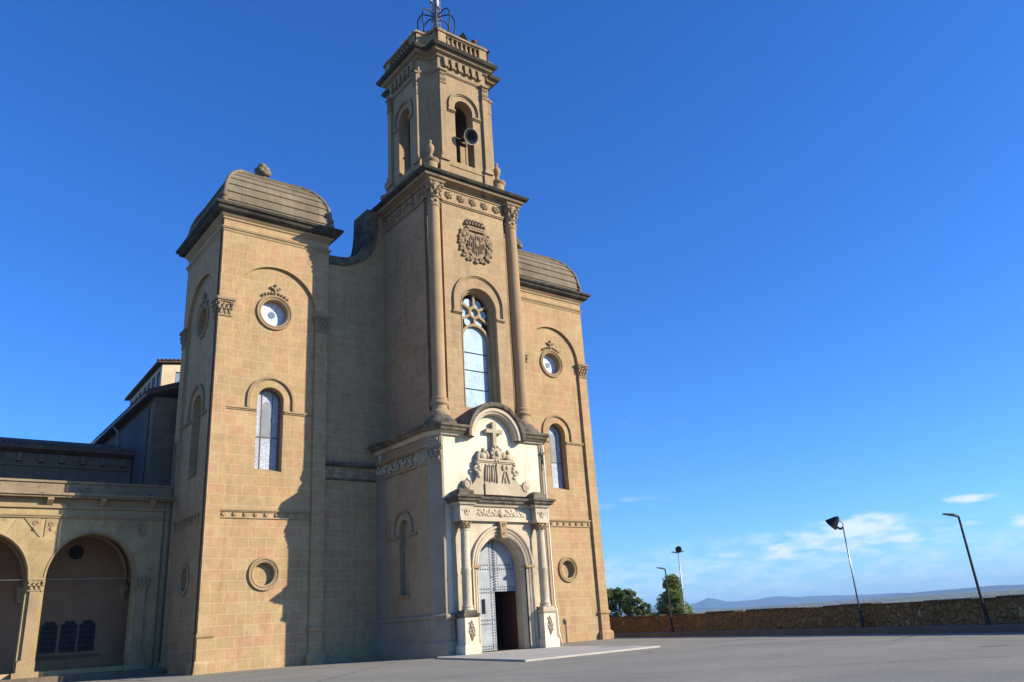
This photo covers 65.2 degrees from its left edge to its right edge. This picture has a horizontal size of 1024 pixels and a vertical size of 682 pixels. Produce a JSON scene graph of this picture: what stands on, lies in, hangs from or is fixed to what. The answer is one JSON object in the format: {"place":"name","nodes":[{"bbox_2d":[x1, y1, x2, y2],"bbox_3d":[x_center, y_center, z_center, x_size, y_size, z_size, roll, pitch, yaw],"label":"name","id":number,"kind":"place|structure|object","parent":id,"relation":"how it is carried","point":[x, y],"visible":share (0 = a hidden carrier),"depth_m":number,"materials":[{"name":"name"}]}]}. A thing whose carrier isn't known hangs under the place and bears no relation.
{"place":"outdoors","nodes":[
{"label":"outdoors","id":0,"kind":"place"},
{"bbox_2d":[0,437,135,483],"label":"wing","id":1,"kind":"structure","parent":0,"point":[20,458],"depth_m":52.02,"materials":[{"name":"beige stone"}]},
{"bbox_2d":[90,27,613,674],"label":"church","id":2,"kind":"structure","parent":0,"point":[376,443],"depth_m":50.08,"materials":[{"name":"stone"}]},
{"bbox_2d":[429,0,440,29],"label":"lattice mast","id":3,"kind":"object","parent":2,"relation":"on","point":[437,3],"visible":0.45,"depth_m":63.98,"materials":[{"name":"metal"}]},
{"bbox_2d":[417,4,455,34],"bbox_3d":[-5.996,-24.823,63.582,3.027,2.842,3.027,11,-24,-36],"label":"iron crown","id":4,"kind":"object","parent":2,"relation":"on","point":[436,17],"visible":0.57,"depth_m":63.58},
{"bbox_2d":[456,128,477,164],"bbox_3d":[-3.219,-13.703,56.878,1.600,2.581,1.376,11,-24,-36],"label":"loudspeaker","id":5,"kind":"object","parent":2,"relation":"attached to","point":[470,137],"visible":1,"depth_m":57.03,"materials":[{"name":"grey metal"}]},
{"bbox_2d":[478,540,498,651],"bbox_3d":[-1.518,14.548,45.980,1.880,6.110,0.132,11,-24,-36],"label":"door","id":6,"kind":"structure","parent":2,"relation":"in","point":[486,577],"depth_m":45.99,"materials":[{"name":"grey paint"}]},
{"bbox_2d":[445,488,559,654],"bbox_3d":[-0.508,13.085,46.095,7.200,8.900,1.940,11,-24,-36],"label":"doorway","id":7,"kind":"structure","parent":2,"relation":"in","point":[519,524],"depth_m":46.26,"materials":[{"name":"stone"}]},
{"bbox_2d":[492,540,515,591],"bbox_3d":[-0.491,13.276,47.347,1.600,2.930,0.120,11,-24,-36],"label":"door","id":8,"kind":"structure","parent":2,"relation":"in","point":[505,563],"depth_m":47.30,"materials":[{"name":"grey paint"}]},
{"bbox_2d":[0,0,1023,606],"label":"sky","id":9,"kind":"structure","parent":0,"point":[793,230],"materials":[{"name":"blue"}]},
{"bbox_2d":[74,588,1023,681],"bbox_3d":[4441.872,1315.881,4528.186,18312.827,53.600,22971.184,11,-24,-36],"label":"ground","id":10,"kind":"structure","parent":0,"point":[961,657],"depth_m":26.70,"materials":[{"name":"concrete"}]},
{"bbox_2d":[0,478,174,681],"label":"arcade","id":11,"kind":"object","parent":10,"relation":"on","point":[78,552],"visible":1,"depth_m":46.39,"materials":[{"name":"stone"}]},
{"bbox_2d":[37,622,57,653],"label":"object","id":12,"kind":"object","parent":11,"relation":"attached to","point":[48,637],"visible":1,"depth_m":46.18,"materials":[{"name":"blue glass"}]},
{"bbox_2d":[58,621,77,652],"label":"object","id":13,"kind":"object","parent":11,"relation":"attached to","point":[67,636],"visible":1,"depth_m":46.78,"materials":[{"name":"blue glass"}]},
{"bbox_2d":[76,620,95,651],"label":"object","id":14,"kind":"object","parent":11,"relation":"attached to","point":[86,636],"visible":1,"depth_m":47.36,"materials":[{"name":"blue glass"}]},
{"bbox_2d":[436,646,659,661],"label":"platform","id":15,"kind":"structure","parent":10,"relation":"on","point":[527,655],"depth_m":38.02,"materials":[{"name":"grey concrete"}]},
{"bbox_2d":[607,587,641,617],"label":"oak tree","id":16,"kind":"object","parent":10,"relation":"on","point":[622,599],"visible":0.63,"depth_m":77.90,"materials":[{"name":"green plant"}]},
{"bbox_2d":[624,597,651,615],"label":"oak tree","id":17,"kind":"object","parent":10,"relation":"on","point":[641,606],"visible":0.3,"depth_m":80.27,"materials":[{"name":"green plant"}]},
{"bbox_2d":[654,573,693,614],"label":"pine tree","id":18,"kind":"object","parent":10,"relation":"on","point":[675,595],"visible":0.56,"depth_m":76.23,"materials":[{"name":"green plant"}]},
{"bbox_2d":[671,546,685,612],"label":"floodlight pole","id":19,"kind":"object","parent":10,"relation":"on","point":[678,549],"visible":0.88,"depth_m":68.96,"materials":[{"name":"metal"}]},
{"bbox_2d":[609,594,1023,632],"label":"parapet wall","id":20,"kind":"structure","parent":10,"relation":"on","point":[1003,609],"depth_m":40.78,"materials":[{"name":"stone"}]},
{"bbox_2d":[616,593,904,609],"bbox_3d":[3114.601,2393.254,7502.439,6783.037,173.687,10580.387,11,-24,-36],"label":"mountains","id":21,"kind":"structure","parent":0,"point":[712,602],"depth_m":8783.73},
{"bbox_2d":[611,584,1023,614],"bbox_3d":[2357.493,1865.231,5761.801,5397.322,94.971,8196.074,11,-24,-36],"label":"hills","id":22,"kind":"structure","parent":0,"point":[995,587],"depth_m":6281.59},
{"bbox_2d":[614,623,1023,636],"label":"pavement","id":23,"kind":"structure","parent":0,"point":[983,628],"depth_m":38.78,"materials":[{"name":"concrete"}]},
{"bbox_2d":[656,567,674,631],"bbox_3d":[10.729,18.044,55.942,0.792,4.322,0.330,-5,-19,5],"label":"street lamp","id":24,"kind":"object","parent":23,"relation":"on","point":[672,628],"visible":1,"depth_m":55.82,"materials":[{"name":"black metal"}]},
{"bbox_2d":[825,516,864,626],"bbox_3d":[16.425,11.421,39.712,0.816,5.315,0.739,11,-24,-36],"label":"spotlight pole","id":25,"kind":"object","parent":23,"relation":"on","point":[832,522],"visible":1,"depth_m":40.11,"materials":[{"name":"metal"}]},
{"bbox_2d":[942,513,992,624],"bbox_3d":[18.895,9.412,33.232,0.941,4.495,0.332,-5,-19,4],"label":"street lamp","id":26,"kind":"object","parent":23,"relation":"on","point":[987,619],"visible":1,"depth_m":33.11,"materials":[{"name":"black metal"}]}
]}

